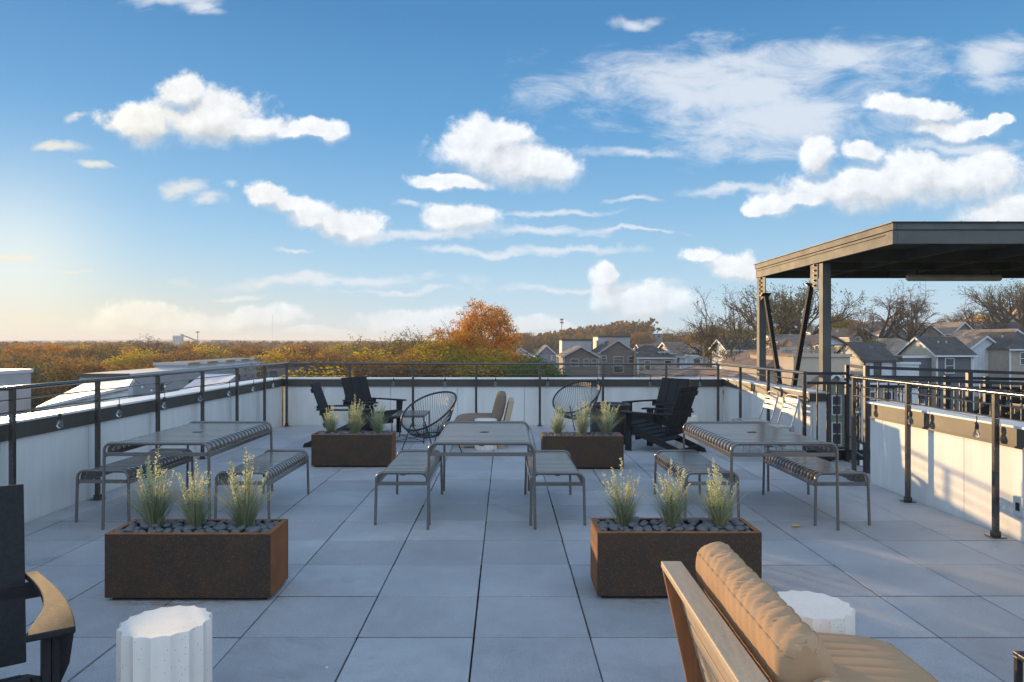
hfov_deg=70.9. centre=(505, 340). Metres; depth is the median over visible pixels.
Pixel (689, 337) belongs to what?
tree
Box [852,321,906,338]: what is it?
house
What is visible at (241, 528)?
river stone
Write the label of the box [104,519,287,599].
steel planter
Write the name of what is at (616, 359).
window
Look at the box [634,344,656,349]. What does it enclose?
house
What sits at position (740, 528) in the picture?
river stone
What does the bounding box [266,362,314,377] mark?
shed
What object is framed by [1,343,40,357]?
autumn tree
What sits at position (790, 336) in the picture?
house
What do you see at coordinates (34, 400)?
bare tree
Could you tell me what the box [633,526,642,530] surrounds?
river stone
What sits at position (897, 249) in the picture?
canopy
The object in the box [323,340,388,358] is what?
bare tree
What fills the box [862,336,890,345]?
tree
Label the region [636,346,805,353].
power line
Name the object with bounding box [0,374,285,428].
string light
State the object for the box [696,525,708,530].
river stone
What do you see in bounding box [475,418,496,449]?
side table
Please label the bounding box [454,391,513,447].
lounge chair
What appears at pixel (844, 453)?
gate
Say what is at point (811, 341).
house
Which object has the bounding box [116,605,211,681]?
side table
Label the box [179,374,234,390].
metal roof hall
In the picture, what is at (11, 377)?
flat roof building
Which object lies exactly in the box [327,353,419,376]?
tree
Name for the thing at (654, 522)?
river stone
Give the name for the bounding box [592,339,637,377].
house
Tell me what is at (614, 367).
window
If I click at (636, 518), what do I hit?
river stone
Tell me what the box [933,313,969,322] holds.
bare tree
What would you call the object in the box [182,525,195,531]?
river stone
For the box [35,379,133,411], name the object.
metal roof hall
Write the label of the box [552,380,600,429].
string chair
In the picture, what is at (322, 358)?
tree
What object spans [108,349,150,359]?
autumn tree
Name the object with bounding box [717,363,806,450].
railing
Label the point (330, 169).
sky
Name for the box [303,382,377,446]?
adirondack chair
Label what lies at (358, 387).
adirondack chair
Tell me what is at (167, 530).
river stone
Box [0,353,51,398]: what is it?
tree
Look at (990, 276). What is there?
ceiling heater
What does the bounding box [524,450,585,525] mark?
slatted bench
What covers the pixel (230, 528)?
river stone
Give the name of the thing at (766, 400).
metal chair
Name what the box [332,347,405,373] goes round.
autumn tree
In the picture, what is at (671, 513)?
ornamental grass
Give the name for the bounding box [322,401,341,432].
ornamental grass
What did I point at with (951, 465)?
parapet wall
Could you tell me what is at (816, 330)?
tree
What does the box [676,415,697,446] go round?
side table
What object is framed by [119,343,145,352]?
autumn tree
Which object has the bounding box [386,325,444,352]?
bare tree
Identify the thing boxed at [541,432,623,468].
steel planter
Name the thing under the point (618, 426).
drum table
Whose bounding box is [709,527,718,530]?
river stone
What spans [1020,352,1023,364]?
window
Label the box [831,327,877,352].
house
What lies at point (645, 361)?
window
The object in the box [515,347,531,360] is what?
house
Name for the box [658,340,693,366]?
house
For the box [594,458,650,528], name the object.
ornamental grass
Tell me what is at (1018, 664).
metal table
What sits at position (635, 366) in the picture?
utility pole
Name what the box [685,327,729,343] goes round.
tree
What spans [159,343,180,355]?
bare tree
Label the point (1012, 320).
house
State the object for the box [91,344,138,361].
bare tree
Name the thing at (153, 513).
ornamental grass
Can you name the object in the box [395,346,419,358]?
autumn tree
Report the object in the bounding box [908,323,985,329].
house
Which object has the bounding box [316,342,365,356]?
autumn tree
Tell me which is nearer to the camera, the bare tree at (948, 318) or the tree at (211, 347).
the tree at (211, 347)
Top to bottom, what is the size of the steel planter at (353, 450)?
0.404 m
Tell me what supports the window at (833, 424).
in the house at (834, 378)
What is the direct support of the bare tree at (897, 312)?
on the ground at (976, 405)
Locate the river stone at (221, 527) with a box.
[215,524,227,531]
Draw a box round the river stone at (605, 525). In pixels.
[599,523,608,528]
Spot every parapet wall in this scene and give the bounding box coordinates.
[0,378,283,522]
[283,377,723,425]
[722,378,828,449]
[866,401,1023,542]
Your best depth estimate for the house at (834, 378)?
59.99 m
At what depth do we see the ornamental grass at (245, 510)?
4.43 m
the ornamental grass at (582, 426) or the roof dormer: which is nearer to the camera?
the ornamental grass at (582, 426)
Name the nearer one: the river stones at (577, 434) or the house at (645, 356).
the river stones at (577, 434)
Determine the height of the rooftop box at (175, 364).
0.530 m
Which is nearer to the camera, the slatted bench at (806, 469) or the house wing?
the slatted bench at (806, 469)
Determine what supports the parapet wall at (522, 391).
on the building base
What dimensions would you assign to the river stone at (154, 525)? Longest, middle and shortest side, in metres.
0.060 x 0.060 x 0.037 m
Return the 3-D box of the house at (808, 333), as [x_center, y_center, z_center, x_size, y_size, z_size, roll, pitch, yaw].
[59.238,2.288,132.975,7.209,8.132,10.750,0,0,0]
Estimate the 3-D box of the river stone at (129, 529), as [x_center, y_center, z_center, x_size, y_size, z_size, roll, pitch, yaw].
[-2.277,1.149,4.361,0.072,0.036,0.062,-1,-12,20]
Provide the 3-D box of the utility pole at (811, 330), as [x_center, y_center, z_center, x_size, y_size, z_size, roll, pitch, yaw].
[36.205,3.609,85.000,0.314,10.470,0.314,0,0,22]
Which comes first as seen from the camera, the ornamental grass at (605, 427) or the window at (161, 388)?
the ornamental grass at (605, 427)
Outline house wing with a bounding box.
[894,355,931,405]
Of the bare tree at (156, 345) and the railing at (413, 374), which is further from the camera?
the bare tree at (156, 345)
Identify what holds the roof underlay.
on the building base
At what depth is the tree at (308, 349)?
125.54 m
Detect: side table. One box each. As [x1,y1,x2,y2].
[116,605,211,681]
[391,410,429,443]
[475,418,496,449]
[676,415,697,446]
[778,590,854,634]
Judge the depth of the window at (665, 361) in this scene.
108.00 m
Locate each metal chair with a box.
[732,391,778,452]
[748,394,799,461]
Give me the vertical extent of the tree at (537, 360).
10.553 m
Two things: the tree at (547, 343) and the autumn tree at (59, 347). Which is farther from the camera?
the tree at (547, 343)
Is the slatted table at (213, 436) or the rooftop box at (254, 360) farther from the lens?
the rooftop box at (254, 360)
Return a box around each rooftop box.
[153,362,199,367]
[175,361,217,365]
[195,360,234,364]
[212,359,249,362]
[226,358,260,361]
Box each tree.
[0,346,51,361]
[0,352,71,412]
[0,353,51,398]
[0,362,38,407]
[1,342,32,348]
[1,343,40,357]
[3,349,70,404]
[26,357,86,403]
[31,358,123,404]
[32,341,71,358]
[37,356,118,405]
[38,347,73,360]
[42,348,97,362]
[62,342,128,360]
[67,362,135,373]
[70,343,94,348]
[71,356,111,365]
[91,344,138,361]
[101,347,165,368]
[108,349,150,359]
[110,343,135,348]
[110,360,154,370]
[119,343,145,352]
[124,335,173,355]
[125,346,165,354]
[129,335,186,353]
[130,348,222,368]
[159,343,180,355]
[166,348,212,359]
[173,343,221,353]
[174,347,225,360]
[179,343,243,356]
[187,344,239,358]
[201,345,270,357]
[214,351,255,358]
[225,346,275,357]
[239,342,266,352]
[244,352,330,380]
[251,347,310,367]
[258,348,387,376]
[275,342,328,357]
[275,365,345,425]
[280,349,337,373]
[282,371,366,399]
[309,349,370,372]
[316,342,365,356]
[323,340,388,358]
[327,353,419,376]
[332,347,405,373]
[347,333,410,352]
[348,358,425,376]
[367,343,418,359]
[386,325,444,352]
[387,351,462,376]
[390,346,483,376]
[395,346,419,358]
[402,334,472,368]
[424,296,523,356]
[424,325,494,362]
[427,346,525,376]
[469,345,538,372]
[501,351,566,376]
[511,332,539,352]
[514,336,560,353]
[537,361,575,376]
[550,334,567,346]
[568,335,586,338]
[592,326,656,348]
[611,324,659,348]
[630,331,657,346]
[661,327,692,342]
[671,286,751,367]
[678,331,696,341]
[684,323,788,366]
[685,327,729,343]
[698,345,858,366]
[702,284,787,347]
[716,282,844,338]
[741,280,870,334]
[817,312,852,329]
[838,280,931,341]
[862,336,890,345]
[863,284,957,341]
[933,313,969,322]
[947,299,1012,329]
[951,280,1021,328]
[971,278,1023,332]
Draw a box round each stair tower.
[559,339,591,352]
[592,336,630,348]
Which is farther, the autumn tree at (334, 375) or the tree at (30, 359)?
the tree at (30, 359)
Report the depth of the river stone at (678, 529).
4.37 m
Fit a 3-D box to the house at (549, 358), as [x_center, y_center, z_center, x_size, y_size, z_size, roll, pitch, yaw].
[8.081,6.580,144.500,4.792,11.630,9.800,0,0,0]
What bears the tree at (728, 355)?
on the ground at (976, 405)
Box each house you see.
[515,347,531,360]
[533,345,557,371]
[556,345,600,377]
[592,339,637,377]
[632,345,676,377]
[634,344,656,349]
[636,366,697,377]
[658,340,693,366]
[675,343,709,367]
[687,366,756,420]
[708,339,756,368]
[719,349,789,382]
[754,334,807,351]
[806,331,818,352]
[806,375,843,461]
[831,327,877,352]
[833,342,899,375]
[838,376,903,465]
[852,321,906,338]
[871,338,907,354]
[896,336,978,409]
[905,323,945,335]
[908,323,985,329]
[926,322,973,335]
[950,329,1023,335]
[955,335,995,395]
[964,313,1017,321]
[974,322,1018,328]
[974,331,1023,390]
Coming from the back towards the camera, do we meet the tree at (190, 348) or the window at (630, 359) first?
the tree at (190, 348)
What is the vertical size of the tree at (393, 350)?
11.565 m
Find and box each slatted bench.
[75,448,193,522]
[214,449,309,518]
[374,450,442,524]
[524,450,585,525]
[654,450,739,517]
[762,450,870,525]
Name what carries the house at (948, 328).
on the ground at (976, 405)
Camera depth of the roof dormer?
108.44 m
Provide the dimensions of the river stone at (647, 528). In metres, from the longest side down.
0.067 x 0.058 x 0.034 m
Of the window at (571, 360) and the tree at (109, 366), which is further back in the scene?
the window at (571, 360)
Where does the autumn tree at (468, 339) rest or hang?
on the ground at (976, 405)
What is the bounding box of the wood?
[0,317,661,351]
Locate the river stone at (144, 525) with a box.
[140,522,149,529]
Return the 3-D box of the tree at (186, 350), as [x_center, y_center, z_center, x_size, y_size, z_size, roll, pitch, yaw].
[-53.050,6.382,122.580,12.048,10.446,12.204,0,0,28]
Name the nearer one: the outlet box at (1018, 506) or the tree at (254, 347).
the outlet box at (1018, 506)
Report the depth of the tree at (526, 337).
303.14 m
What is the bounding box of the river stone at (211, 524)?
[207,522,216,527]
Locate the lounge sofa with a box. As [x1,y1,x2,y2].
[661,542,938,681]
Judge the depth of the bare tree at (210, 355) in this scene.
102.34 m
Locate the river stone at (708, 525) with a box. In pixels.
[701,521,713,528]
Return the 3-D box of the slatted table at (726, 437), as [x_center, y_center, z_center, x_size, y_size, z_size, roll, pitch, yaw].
[2.283,1.190,6.660,0.905,0.722,1.557,0,0,0]
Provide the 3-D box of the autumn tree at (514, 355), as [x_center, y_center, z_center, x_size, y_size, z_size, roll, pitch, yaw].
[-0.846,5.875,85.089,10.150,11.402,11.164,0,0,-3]
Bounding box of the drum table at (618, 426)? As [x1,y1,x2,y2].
[590,402,630,444]
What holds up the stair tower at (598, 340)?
on the ground at (976, 405)
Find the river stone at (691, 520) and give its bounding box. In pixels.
[688,518,697,524]
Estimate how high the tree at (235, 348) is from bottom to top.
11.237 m
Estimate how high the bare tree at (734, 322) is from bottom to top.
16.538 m
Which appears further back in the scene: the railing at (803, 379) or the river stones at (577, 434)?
the railing at (803, 379)
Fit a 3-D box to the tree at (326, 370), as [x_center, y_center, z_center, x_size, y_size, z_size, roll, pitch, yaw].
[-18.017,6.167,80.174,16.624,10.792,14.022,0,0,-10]
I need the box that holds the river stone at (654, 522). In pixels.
[650,519,659,525]
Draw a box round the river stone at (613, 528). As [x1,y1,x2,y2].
[610,526,617,530]
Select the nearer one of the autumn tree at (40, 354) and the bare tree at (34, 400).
the bare tree at (34, 400)
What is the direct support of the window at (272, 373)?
in the shed
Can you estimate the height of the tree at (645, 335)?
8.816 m
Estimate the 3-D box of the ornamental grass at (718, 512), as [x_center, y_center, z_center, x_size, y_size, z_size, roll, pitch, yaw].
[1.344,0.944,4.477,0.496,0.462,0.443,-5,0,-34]
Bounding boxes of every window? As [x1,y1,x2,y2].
[160,383,163,392]
[270,371,276,377]
[570,359,578,365]
[583,359,589,365]
[591,359,596,365]
[601,355,606,361]
[613,356,623,362]
[613,366,623,372]
[628,356,632,362]
[644,360,650,368]
[664,360,671,365]
[693,358,700,362]
[831,395,841,414]
[831,422,841,444]
[870,391,874,400]
[874,362,881,374]
[885,391,891,400]
[945,358,954,373]
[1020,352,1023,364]
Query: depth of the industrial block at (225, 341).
700.00 m
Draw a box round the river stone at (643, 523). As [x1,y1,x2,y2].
[639,521,647,526]
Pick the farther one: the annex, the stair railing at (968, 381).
the annex
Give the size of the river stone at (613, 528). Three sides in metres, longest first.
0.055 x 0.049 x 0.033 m
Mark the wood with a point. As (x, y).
(647, 327)
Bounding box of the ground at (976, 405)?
[0,335,1019,414]
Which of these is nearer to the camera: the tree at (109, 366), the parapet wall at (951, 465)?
the parapet wall at (951, 465)
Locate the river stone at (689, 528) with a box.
[684,527,693,530]
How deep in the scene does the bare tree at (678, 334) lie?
169.65 m
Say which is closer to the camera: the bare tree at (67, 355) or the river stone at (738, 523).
the river stone at (738, 523)
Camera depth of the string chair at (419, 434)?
9.93 m
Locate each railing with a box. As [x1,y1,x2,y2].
[0,362,290,499]
[288,362,716,425]
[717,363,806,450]
[848,375,1023,538]
[849,375,1023,465]
[863,365,1023,472]
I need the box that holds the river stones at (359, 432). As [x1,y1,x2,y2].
[318,430,391,433]
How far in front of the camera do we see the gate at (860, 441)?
8.82 m
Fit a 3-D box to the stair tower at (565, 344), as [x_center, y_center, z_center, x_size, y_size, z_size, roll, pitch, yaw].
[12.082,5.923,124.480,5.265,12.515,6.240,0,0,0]
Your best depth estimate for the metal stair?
9.19 m
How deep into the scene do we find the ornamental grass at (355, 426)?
8.99 m
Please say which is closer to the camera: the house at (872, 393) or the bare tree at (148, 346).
the house at (872, 393)
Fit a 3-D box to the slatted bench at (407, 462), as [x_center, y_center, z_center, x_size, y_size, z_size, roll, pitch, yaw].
[-0.868,1.325,6.670,0.480,0.452,1.237,0,0,0]
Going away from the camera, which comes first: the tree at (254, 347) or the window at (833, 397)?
the window at (833, 397)
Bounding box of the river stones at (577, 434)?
[544,432,619,435]
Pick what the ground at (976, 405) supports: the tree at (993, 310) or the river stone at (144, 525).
the tree at (993, 310)
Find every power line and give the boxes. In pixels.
[523,348,630,353]
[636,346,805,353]
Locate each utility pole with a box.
[628,346,642,377]
[703,343,704,366]
[810,327,812,352]
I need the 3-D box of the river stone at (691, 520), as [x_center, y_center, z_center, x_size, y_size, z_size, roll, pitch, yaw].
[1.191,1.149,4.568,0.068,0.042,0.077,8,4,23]
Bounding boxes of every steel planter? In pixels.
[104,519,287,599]
[311,431,395,466]
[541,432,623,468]
[590,518,761,597]
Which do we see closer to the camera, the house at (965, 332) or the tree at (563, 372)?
the tree at (563, 372)
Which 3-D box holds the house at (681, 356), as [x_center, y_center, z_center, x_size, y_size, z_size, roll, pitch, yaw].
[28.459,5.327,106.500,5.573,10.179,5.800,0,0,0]
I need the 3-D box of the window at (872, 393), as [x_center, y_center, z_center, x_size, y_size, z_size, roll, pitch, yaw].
[29.154,4.658,56.959,0.656,1.369,0.078,0,0,0]
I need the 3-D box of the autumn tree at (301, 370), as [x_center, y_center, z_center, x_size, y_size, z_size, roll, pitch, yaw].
[-16.772,6.776,62.028,10.214,9.628,10.961,0,0,0]
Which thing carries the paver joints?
on the deck floor
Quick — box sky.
[0,0,1023,340]
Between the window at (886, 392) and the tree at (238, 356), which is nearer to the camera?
the window at (886, 392)
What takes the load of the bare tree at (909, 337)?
on the ground at (976, 405)
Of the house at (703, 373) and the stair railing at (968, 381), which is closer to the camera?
the stair railing at (968, 381)
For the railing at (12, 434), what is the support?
on the deck floor
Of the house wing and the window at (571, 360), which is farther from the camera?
the window at (571, 360)
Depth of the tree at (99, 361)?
107.26 m
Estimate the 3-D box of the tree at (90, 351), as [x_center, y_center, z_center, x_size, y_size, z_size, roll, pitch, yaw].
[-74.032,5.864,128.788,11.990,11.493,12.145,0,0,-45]
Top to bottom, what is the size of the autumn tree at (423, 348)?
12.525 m
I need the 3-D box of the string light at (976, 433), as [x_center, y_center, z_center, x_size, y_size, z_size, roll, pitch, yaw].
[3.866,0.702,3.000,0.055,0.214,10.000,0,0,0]
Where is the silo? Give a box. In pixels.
[173,334,199,344]
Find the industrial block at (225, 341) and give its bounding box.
[212,340,227,343]
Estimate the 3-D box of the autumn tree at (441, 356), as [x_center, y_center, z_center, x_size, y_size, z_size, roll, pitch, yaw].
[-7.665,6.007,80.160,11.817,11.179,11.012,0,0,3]
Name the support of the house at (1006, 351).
on the ground at (976, 405)
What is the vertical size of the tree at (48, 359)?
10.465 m
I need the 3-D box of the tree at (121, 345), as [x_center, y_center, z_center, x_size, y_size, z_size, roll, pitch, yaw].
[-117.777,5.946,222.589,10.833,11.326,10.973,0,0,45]
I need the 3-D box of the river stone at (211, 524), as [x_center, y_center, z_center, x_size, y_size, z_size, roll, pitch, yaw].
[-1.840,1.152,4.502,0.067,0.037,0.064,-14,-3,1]
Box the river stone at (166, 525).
[162,523,170,528]
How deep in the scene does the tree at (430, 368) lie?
75.41 m
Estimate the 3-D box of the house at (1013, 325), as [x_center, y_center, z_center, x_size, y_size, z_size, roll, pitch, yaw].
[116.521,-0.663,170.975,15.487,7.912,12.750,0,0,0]
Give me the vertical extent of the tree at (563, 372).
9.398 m
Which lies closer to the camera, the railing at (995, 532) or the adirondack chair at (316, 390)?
the railing at (995, 532)
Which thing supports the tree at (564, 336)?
on the ground at (976, 405)
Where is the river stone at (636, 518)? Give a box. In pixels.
[631,516,639,521]
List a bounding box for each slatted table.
[101,421,272,529]
[426,421,536,529]
[682,421,839,530]
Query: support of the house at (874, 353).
on the ground at (976, 405)
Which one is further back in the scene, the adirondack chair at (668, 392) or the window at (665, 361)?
the window at (665, 361)
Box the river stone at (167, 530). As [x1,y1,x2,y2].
[163,529,172,532]
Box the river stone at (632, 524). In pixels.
[628,522,638,528]
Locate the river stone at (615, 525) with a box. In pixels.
[609,524,619,528]
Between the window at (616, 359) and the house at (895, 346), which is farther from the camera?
the window at (616, 359)
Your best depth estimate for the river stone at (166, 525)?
4.46 m
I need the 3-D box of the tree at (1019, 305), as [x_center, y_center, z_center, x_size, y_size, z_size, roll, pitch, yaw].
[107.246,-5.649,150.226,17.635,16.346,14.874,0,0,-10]
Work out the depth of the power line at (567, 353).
109.84 m
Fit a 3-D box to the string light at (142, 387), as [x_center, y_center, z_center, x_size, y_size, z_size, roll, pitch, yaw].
[-19.026,2.435,39.000,2.343,0.685,0.120,0,0,0]
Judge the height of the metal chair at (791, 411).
0.853 m
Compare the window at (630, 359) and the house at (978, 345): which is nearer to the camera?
the house at (978, 345)
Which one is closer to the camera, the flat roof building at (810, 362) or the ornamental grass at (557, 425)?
the ornamental grass at (557, 425)
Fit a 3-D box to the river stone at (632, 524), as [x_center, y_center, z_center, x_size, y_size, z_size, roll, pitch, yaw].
[0.798,1.147,4.473,0.057,0.042,0.083,21,5,42]
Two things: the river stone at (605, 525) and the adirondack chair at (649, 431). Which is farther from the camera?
the adirondack chair at (649, 431)
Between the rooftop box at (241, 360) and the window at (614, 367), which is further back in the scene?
the window at (614, 367)
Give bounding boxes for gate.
[806,365,862,461]
[850,364,862,458]
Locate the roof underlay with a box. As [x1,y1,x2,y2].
[469,460,834,681]
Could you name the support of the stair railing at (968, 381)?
attached to the metal stair
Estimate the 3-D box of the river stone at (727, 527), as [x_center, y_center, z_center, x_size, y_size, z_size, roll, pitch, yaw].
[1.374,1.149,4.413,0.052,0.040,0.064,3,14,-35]
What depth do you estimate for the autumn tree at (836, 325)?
148.07 m
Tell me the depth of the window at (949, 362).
81.98 m
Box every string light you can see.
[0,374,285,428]
[133,380,171,391]
[291,374,714,385]
[853,395,1023,438]
[879,387,1023,405]
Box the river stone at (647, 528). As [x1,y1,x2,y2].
[643,526,652,530]
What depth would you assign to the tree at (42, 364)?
94.02 m
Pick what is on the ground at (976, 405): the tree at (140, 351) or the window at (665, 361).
the tree at (140, 351)
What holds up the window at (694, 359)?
in the house at (681, 356)
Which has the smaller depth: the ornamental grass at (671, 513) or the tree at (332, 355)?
the ornamental grass at (671, 513)
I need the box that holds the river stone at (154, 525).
[151,523,160,528]
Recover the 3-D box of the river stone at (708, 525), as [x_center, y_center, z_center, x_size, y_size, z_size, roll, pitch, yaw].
[1.257,1.151,4.469,0.080,0.049,0.072,-5,10,14]
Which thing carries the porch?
on the ground at (976, 405)
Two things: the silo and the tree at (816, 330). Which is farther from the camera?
the silo
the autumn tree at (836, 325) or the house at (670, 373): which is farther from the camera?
the autumn tree at (836, 325)
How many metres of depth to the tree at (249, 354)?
131.39 m
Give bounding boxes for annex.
[896,362,920,403]
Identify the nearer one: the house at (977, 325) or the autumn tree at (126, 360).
the autumn tree at (126, 360)
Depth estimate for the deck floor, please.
4.75 m
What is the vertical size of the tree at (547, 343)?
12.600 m
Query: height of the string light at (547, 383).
0.215 m
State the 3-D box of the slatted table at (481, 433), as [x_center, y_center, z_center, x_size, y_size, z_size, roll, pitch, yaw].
[-0.195,1.190,6.680,0.905,0.722,1.557,0,0,0]
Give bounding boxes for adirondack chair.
[0,484,75,681]
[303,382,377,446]
[337,376,406,432]
[619,385,705,451]
[622,378,688,427]
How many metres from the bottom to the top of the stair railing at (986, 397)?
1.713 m
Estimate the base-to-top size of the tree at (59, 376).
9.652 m
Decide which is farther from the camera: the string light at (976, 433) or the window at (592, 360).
the window at (592, 360)
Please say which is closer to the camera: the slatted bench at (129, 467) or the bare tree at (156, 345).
the slatted bench at (129, 467)
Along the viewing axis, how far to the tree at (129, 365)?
83.49 m
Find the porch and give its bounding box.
[685,354,701,367]
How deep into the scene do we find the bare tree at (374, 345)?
102.94 m
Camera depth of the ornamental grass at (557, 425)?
8.88 m
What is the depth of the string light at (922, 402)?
8.35 m
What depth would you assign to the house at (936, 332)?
140.00 m
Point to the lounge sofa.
(736, 618)
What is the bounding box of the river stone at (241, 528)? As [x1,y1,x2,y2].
[236,525,245,531]
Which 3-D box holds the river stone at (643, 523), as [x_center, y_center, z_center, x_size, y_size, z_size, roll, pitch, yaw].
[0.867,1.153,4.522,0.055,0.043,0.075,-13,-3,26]
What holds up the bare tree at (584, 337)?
on the ground at (976, 405)
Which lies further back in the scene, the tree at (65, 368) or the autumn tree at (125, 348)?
the autumn tree at (125, 348)
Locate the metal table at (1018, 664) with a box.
[1013,651,1023,681]
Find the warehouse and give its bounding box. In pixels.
[77,361,268,397]
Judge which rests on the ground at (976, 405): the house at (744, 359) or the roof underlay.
the house at (744, 359)
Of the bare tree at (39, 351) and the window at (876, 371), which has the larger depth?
the bare tree at (39, 351)
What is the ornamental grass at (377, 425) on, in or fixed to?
in the steel planter at (353, 450)
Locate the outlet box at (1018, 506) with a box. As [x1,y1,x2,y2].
[1013,495,1023,517]
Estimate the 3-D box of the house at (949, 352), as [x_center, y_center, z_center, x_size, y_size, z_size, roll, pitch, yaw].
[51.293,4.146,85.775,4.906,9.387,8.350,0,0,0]
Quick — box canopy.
[753,220,1023,461]
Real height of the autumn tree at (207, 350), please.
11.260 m
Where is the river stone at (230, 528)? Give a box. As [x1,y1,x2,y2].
[227,525,236,531]
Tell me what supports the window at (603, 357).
in the house at (615, 355)
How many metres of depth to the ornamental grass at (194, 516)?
4.45 m
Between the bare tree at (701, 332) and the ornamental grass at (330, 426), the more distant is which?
the bare tree at (701, 332)
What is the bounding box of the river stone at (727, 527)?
[724,524,733,530]
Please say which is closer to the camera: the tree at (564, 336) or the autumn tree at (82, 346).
the autumn tree at (82, 346)
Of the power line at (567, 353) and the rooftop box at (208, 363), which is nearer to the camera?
the rooftop box at (208, 363)
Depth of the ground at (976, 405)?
2164.46 m
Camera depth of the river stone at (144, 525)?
4.43 m
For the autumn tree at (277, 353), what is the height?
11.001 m
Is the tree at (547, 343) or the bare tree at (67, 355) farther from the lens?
the tree at (547, 343)
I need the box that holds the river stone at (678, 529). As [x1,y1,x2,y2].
[674,527,683,530]
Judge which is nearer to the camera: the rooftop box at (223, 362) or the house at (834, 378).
the house at (834, 378)
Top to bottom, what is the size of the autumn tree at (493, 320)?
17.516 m
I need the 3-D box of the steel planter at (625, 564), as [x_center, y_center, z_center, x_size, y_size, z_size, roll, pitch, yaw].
[1.046,1.349,4.490,0.987,0.404,0.362,0,0,0]
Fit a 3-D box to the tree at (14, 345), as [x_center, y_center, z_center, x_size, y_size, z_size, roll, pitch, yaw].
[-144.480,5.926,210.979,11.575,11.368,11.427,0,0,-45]
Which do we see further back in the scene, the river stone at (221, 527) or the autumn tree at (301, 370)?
the autumn tree at (301, 370)
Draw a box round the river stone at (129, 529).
[124,528,135,531]
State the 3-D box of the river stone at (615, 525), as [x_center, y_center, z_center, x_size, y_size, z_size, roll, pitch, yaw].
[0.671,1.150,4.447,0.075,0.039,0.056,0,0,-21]
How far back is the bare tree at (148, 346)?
149.40 m
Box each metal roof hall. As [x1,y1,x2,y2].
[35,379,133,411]
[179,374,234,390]
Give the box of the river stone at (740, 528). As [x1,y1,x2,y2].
[734,526,744,530]
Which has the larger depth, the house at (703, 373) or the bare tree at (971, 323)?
the bare tree at (971, 323)
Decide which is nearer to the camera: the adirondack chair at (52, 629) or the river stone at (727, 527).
the adirondack chair at (52, 629)
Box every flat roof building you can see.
[0,369,32,416]
[749,352,851,386]
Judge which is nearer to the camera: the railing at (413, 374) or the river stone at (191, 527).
the river stone at (191, 527)
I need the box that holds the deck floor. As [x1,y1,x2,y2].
[0,425,1023,681]
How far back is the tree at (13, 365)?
77.58 m
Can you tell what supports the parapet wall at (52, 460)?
on the building base
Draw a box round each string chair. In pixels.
[400,391,462,451]
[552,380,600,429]
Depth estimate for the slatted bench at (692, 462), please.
6.51 m
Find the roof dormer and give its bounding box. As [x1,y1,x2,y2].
[656,348,667,353]
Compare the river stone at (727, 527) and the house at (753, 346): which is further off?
the house at (753, 346)
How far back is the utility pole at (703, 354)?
89.90 m
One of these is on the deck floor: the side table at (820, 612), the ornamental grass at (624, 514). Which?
the side table at (820, 612)
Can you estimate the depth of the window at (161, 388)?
60.74 m
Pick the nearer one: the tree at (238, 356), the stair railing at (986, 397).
the stair railing at (986, 397)
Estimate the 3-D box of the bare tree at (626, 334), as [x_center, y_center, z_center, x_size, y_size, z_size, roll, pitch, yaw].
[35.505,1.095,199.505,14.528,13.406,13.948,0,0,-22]
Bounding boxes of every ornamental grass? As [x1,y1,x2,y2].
[115,446,186,527]
[168,459,228,531]
[197,448,282,531]
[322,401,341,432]
[342,395,372,433]
[365,403,387,433]
[541,401,571,433]
[568,395,598,434]
[587,395,626,433]
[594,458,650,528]
[643,459,704,528]
[688,457,749,529]
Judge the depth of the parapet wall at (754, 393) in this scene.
10.60 m
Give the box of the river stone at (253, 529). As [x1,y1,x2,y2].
[248,526,260,532]
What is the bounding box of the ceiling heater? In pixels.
[906,270,1001,280]
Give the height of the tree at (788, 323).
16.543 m
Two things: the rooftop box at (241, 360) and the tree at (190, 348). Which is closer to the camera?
the rooftop box at (241, 360)
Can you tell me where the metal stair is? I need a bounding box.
[861,385,1023,466]
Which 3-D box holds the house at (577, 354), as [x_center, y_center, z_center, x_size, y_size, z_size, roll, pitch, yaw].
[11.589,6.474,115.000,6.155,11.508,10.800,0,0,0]
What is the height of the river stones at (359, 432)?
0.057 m
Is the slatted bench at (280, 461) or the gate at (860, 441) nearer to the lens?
the slatted bench at (280, 461)
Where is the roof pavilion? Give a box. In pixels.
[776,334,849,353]
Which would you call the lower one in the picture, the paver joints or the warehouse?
the paver joints
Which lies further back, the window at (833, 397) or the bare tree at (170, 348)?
the bare tree at (170, 348)
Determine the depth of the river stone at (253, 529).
4.32 m
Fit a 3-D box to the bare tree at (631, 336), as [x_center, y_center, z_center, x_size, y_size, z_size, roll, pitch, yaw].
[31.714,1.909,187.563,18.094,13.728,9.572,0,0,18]
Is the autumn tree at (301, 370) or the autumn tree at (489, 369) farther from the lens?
the autumn tree at (489, 369)
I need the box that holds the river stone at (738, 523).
[733,521,743,526]
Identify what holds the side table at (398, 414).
on the deck floor
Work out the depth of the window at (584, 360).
109.99 m
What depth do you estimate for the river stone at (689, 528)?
4.37 m
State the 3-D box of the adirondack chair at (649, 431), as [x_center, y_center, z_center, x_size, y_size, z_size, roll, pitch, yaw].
[2.240,1.087,10.150,0.999,0.928,0.803,0,0,40]
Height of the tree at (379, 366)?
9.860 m
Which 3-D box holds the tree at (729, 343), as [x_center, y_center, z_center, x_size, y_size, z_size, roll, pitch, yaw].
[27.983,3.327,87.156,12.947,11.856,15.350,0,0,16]
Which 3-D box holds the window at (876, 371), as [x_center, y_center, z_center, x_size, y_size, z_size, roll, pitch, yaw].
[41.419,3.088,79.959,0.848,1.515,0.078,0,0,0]
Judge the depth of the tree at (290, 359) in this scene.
75.83 m
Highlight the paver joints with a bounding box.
[40,454,980,644]
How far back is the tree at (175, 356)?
96.53 m

